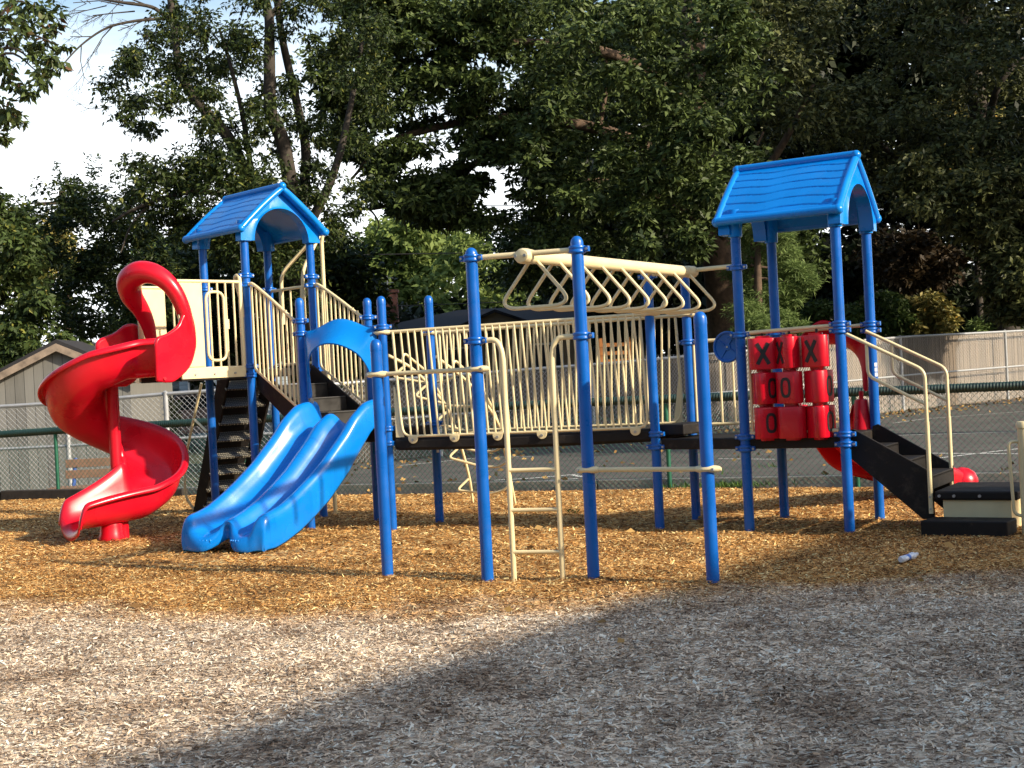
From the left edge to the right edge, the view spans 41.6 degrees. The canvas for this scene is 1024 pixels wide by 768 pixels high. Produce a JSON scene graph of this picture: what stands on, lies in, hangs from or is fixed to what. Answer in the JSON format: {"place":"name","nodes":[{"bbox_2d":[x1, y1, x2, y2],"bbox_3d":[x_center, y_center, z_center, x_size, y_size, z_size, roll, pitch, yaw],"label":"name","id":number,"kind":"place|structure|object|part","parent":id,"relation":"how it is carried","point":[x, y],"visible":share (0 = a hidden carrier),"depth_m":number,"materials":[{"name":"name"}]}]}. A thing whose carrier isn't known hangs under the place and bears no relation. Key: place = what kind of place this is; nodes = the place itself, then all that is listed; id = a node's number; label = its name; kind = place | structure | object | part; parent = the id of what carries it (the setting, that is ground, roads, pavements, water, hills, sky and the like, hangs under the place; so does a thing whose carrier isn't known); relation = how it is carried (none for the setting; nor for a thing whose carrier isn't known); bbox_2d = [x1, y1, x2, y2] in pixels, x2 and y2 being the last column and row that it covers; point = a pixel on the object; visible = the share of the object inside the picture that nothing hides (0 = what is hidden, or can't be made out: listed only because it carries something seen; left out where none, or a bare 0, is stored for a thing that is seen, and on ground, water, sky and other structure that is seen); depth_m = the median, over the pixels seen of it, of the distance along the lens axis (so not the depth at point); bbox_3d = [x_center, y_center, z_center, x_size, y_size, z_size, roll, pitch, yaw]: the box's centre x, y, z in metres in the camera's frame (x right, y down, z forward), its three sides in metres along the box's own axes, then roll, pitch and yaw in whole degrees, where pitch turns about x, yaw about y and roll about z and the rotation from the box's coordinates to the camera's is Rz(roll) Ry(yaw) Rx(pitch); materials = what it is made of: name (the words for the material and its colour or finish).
{"place":"outdoors","nodes":[
{"label":"outdoors","id":0,"kind":"place"},
{"bbox_2d":[178,383,614,486],"bbox_3d":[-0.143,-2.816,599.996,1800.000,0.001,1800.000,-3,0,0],"label":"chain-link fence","id":1,"kind":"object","parent":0,"point":[195,463],"depth_m":32.57,"materials":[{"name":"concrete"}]},
{"bbox_2d":[0,0,77,149],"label":"maple tree","id":2,"kind":"object","parent":1,"relation":"on","point":[13,116],"visible":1,"depth_m":13.72,"materials":[{"name":"green plant"}]},
{"bbox_2d":[0,213,84,297],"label":"autumn tree","id":3,"kind":"object","parent":1,"relation":"on","point":[68,243],"visible":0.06,"depth_m":40.33,"materials":[{"name":"green plant"}]},
{"bbox_2d":[0,186,94,367],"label":"young maple","id":4,"kind":"object","parent":1,"relation":"on","point":[22,329],"visible":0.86,"depth_m":26.89,"materials":[{"name":"green plant"}]},
{"bbox_2d":[48,457,110,488],"bbox_3d":[-6.513,1.492,21.061,1.370,0.686,0.554,-3,0,0],"label":"park bench","id":5,"kind":"object","parent":1,"relation":"on","point":[83,472],"visible":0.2,"depth_m":21.21,"materials":[{"name":"brown wood"}]},
{"bbox_2d":[0,339,174,489],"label":"garden shed","id":6,"kind":"structure","parent":1,"relation":"on","point":[22,378],"depth_m":24.20,"materials":[{"name":"wood"}]},
{"bbox_2d":[3,152,186,341],"bbox_3d":[-10.196,-1.640,32.526,4.817,7.431,6.649,-3,0,-15],"label":"ash tree","id":7,"kind":"object","parent":1,"relation":"on","point":[103,256],"visible":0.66,"depth_m":31.10,"materials":[{"name":"green plant"}]},
{"bbox_2d":[0,383,296,489],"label":"chain link fence","id":8,"kind":"object","parent":1,"relation":"on","point":[165,394],"visible":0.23,"depth_m":22.35,"materials":[{"name":"grey metal"}]},
{"bbox_2d":[98,228,214,333],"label":"willow tree","id":9,"kind":"object","parent":1,"relation":"on","point":[165,245],"visible":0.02,"depth_m":48.75,"materials":[{"name":"green plant"}]},
{"bbox_2d":[163,395,183,436],"bbox_3d":[-7.396,0.738,27.079,1.847,1.349,1.588,-3,0,0],"label":"hedge","id":10,"kind":"object","parent":1,"relation":"on","point":[171,402],"visible":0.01,"depth_m":26.80,"materials":[{"name":"green plant"}]},
{"bbox_2d":[172,382,179,391],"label":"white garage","id":11,"kind":"structure","parent":1,"relation":"on","point":[175,386],"depth_m":46.98,"materials":[{"name":"grey"}]},
{"bbox_2d":[173,393,207,442],"bbox_3d":[-9.769,1.035,38.404,1.816,1.450,4.298,-3,0,28],"label":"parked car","id":12,"kind":"object","parent":1,"relation":"on","point":[191,405],"visible":0.11,"depth_m":38.12,"materials":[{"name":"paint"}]},
{"bbox_3d":[-8.981,0.525,38.280,0.138,0.390,2.250,-3,0,28],"label":"side window","id":13,"kind":"part","parent":12,"relation":"part of","materials":[{"name":"black glass"}]},
{"bbox_2d":[48,0,406,381],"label":"tall tree","id":14,"kind":"object","parent":1,"relation":"on","point":[197,176],"visible":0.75,"depth_m":26.95,"materials":[{"name":"green plant"}]},
{"bbox_2d":[179,314,287,435],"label":"pale house","id":15,"kind":"structure","parent":1,"relation":"on","point":[185,385],"depth_m":46.01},
{"bbox_2d":[188,381,204,389],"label":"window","id":16,"kind":"structure","parent":15,"relation":"in","point":[190,384],"depth_m":45.93,"materials":[{"name":"black glass"}]},
{"bbox_2d":[89,231,409,442],"bbox_3d":[-7.576,-1.523,38.991,9.753,6.840,8.254,-3,0,0],"label":"broadleaf tree","id":17,"kind":"object","parent":1,"relation":"on","point":[349,275],"visible":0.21,"depth_m":36.52,"materials":[{"name":"green plant"}]},
{"bbox_2d":[353,208,443,310],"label":"sunlit tree","id":18,"kind":"object","parent":1,"relation":"on","point":[392,237],"visible":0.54,"depth_m":70.54,"materials":[{"name":"green plant"}]},
{"bbox_2d":[404,226,554,314],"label":"sunlit tree","id":19,"kind":"object","parent":1,"relation":"on","point":[451,266],"visible":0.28,"depth_m":66.93,"materials":[{"name":"green plant"}]},
{"bbox_2d":[0,472,1019,494],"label":"kerb","id":20,"kind":"structure","parent":1,"relation":"on","point":[815,479],"depth_m":16.86,"materials":[{"name":"concrete"}]},
{"bbox_2d":[0,381,1023,493],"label":"chain link fence","id":21,"kind":"object","parent":20,"relation":"on","point":[993,387],"visible":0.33,"depth_m":16.78,"materials":[{"name":"grey metal"}]},
{"bbox_2d":[290,0,831,352],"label":"oak tree","id":22,"kind":"object","parent":1,"relation":"on","point":[550,92],"visible":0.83,"depth_m":31.25,"materials":[{"name":"green plant"}]},
{"bbox_2d":[598,337,630,365],"bbox_3d":[2.544,0.075,33.000,0.760,2.400,0.805,-3,0,0],"label":"wooden playset","id":23,"kind":"object","parent":1,"relation":"on","point":[601,348],"visible":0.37,"depth_m":32.59,"materials":[{"name":"orange wood"}]},
{"bbox_2d":[287,0,1023,389],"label":"woods","id":24,"kind":"object","parent":1,"relation":"on","point":[961,296],"visible":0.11,"depth_m":48.31,"materials":[{"name":"green plant"}]},
{"bbox_2d":[323,332,1023,462],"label":"plank fence","id":25,"kind":"object","parent":1,"relation":"on","point":[916,380],"visible":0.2,"depth_m":31.61,"materials":[{"name":"grey wood"}]},
{"bbox_2d":[334,330,1023,461],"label":"chain link fence","id":26,"kind":"object","parent":1,"relation":"on","point":[901,364],"visible":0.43,"depth_m":32.80,"materials":[{"name":"grey metal"}]},
{"bbox_2d":[713,223,827,347],"bbox_3d":[6.114,-1.355,31.294,2.746,5.229,2.617,-3,0,0],"label":"pine tree","id":27,"kind":"object","parent":1,"relation":"on","point":[798,275],"visible":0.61,"depth_m":31.21,"materials":[{"name":"green plant"}]},
{"bbox_2d":[799,297,833,325],"bbox_3d":[8.482,-0.767,37.136,1.263,3.328,1.636,-3,0,0],"label":"bush","id":28,"kind":"object","parent":1,"relation":"on","point":[817,311],"visible":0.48,"depth_m":36.67,"materials":[{"name":"green plant"}]},
{"bbox_2d":[823,288,895,319],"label":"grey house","id":29,"kind":"structure","parent":1,"relation":"on","point":[845,302],"depth_m":45.99,"materials":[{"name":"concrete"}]},
{"bbox_2d":[844,300,876,338],"bbox_3d":[9.380,-0.726,36.990,1.301,3.158,1.726,-3,0,0],"label":"bush","id":30,"kind":"object","parent":1,"relation":"on","point":[854,313],"visible":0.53,"depth_m":36.63,"materials":[{"name":"green plant"}]},
{"bbox_2d":[739,0,1023,330],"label":"oak tree","id":31,"kind":"object","parent":1,"relation":"on","point":[975,201],"visible":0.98,"depth_m":34.09,"materials":[{"name":"green plant"}]},
{"bbox_2d":[874,288,919,336],"bbox_3d":[10.647,-0.947,37.474,1.791,3.470,1.934,-3,0,0],"label":"bush","id":32,"kind":"object","parent":1,"relation":"on","point":[895,322],"visible":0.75,"depth_m":37.02,"materials":[{"name":"green plant"}]},
{"bbox_2d":[847,222,973,297],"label":"rusty tree","id":33,"kind":"object","parent":1,"relation":"on","point":[919,261],"visible":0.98,"depth_m":41.23,"materials":[{"name":"brown plant"}]},
{"bbox_2d":[896,288,963,336],"bbox_3d":[11.734,-0.990,37.722,2.059,3.442,1.734,-3,0,0],"label":"bush","id":34,"kind":"object","parent":1,"relation":"on","point":[934,312],"visible":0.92,"depth_m":37.32,"materials":[{"name":"green plant"}]},
{"bbox_2d":[925,99,1013,323],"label":"rusty tree","id":35,"kind":"object","parent":1,"relation":"on","point":[978,302],"depth_m":43.88,"materials":[{"name":"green plant"}]},
{"bbox_2d":[962,315,1023,332],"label":"conifer bush","id":36,"kind":"object","parent":1,"relation":"on","point":[980,327],"visible":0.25,"depth_m":39.00,"materials":[{"name":"green plant"}]},
{"bbox_2d":[382,275,574,415],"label":"brown house","id":37,"kind":"structure","parent":0,"point":[489,315],"depth_m":41.99,"materials":[{"name":"beige wood"}]},
{"bbox_2d":[445,346,470,378],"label":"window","id":38,"kind":"structure","parent":37,"relation":"in","point":[463,361],"depth_m":41.93,"materials":[{"name":"black glass"}]},
{"bbox_2d":[535,342,563,372],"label":"window","id":39,"kind":"structure","parent":37,"relation":"in","point":[558,361],"depth_m":41.93,"materials":[{"name":"black glass"}]},
{"bbox_2d":[0,484,1023,767],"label":"mulch ground","id":40,"kind":"structure","parent":0,"point":[724,734],"depth_m":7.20,"materials":[{"name":"brown wood"}]},
{"bbox_2d":[1,489,82,499],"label":"landscape timber","id":41,"kind":"object","parent":40,"relation":"on","point":[37,494],"visible":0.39,"depth_m":19.99,"materials":[{"name":"wood"}]},
{"bbox_2d":[173,488,187,495],"bbox_3d":[-5.366,1.599,19.384,1.602,0.170,0.140,-3,0,22],"label":"landscape timber","id":42,"kind":"object","parent":40,"relation":"on","point":[179,491],"visible":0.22,"depth_m":19.05,"materials":[{"name":"wood"}]},
{"bbox_2d":[37,150,1023,582],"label":"play structure","id":43,"kind":"object","parent":40,"relation":"on","point":[281,486],"visible":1,"depth_m":12.75,"materials":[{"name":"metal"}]},
{"bbox_2d":[40,397,1023,642],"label":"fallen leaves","id":44,"kind":"object","parent":40,"relation":"on","point":[694,539],"visible":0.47,"depth_m":18.15,"materials":[{"name":"brown plant"}]},
{"bbox_2d":[565,504,580,513],"bbox_3d":[0.623,1.302,14.040,0.201,0.106,0.131,-3,0,0],"label":"weed plant","id":45,"kind":"object","parent":40,"relation":"on","point":[568,510],"visible":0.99,"depth_m":14.06,"materials":[{"name":"green plant"}]},
{"bbox_2d":[645,462,797,489],"bbox_3d":[2.830,1.126,16.789,2.398,0.213,2.056,-3,0,-15],"label":"grass tuft","id":46,"kind":"object","parent":40,"relation":"on","point":[724,484],"visible":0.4,"depth_m":16.18,"materials":[{"name":"green plant"}]},
{"bbox_2d":[898,552,918,562],"bbox_3d":[2.850,1.243,9.674,0.187,0.063,0.069,-3,1,-35],"label":"plastic bottle","id":47,"kind":"object","parent":40,"relation":"on","point":[907,557],"visible":1,"depth_m":9.64,"materials":[{"name":"plastic"}]},
{"bbox_2d":[0,0,1023,353],"label":"sky","id":48,"kind":"structure","parent":0,"point":[53,134],"materials":[{"name":"white"}]},
{"bbox_2d":[341,398,1023,483],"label":"asphalt court","id":49,"kind":"object","parent":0,"point":[763,460],"visible":0.2,"depth_m":20.80,"materials":[{"name":"grey asphalt"}]},
{"bbox_2d":[400,411,1022,479],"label":"court lines","id":50,"kind":"object","parent":49,"relation":"on","point":[896,422],"visible":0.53,"depth_m":18.30,"materials":[{"name":"paint"}]}
]}

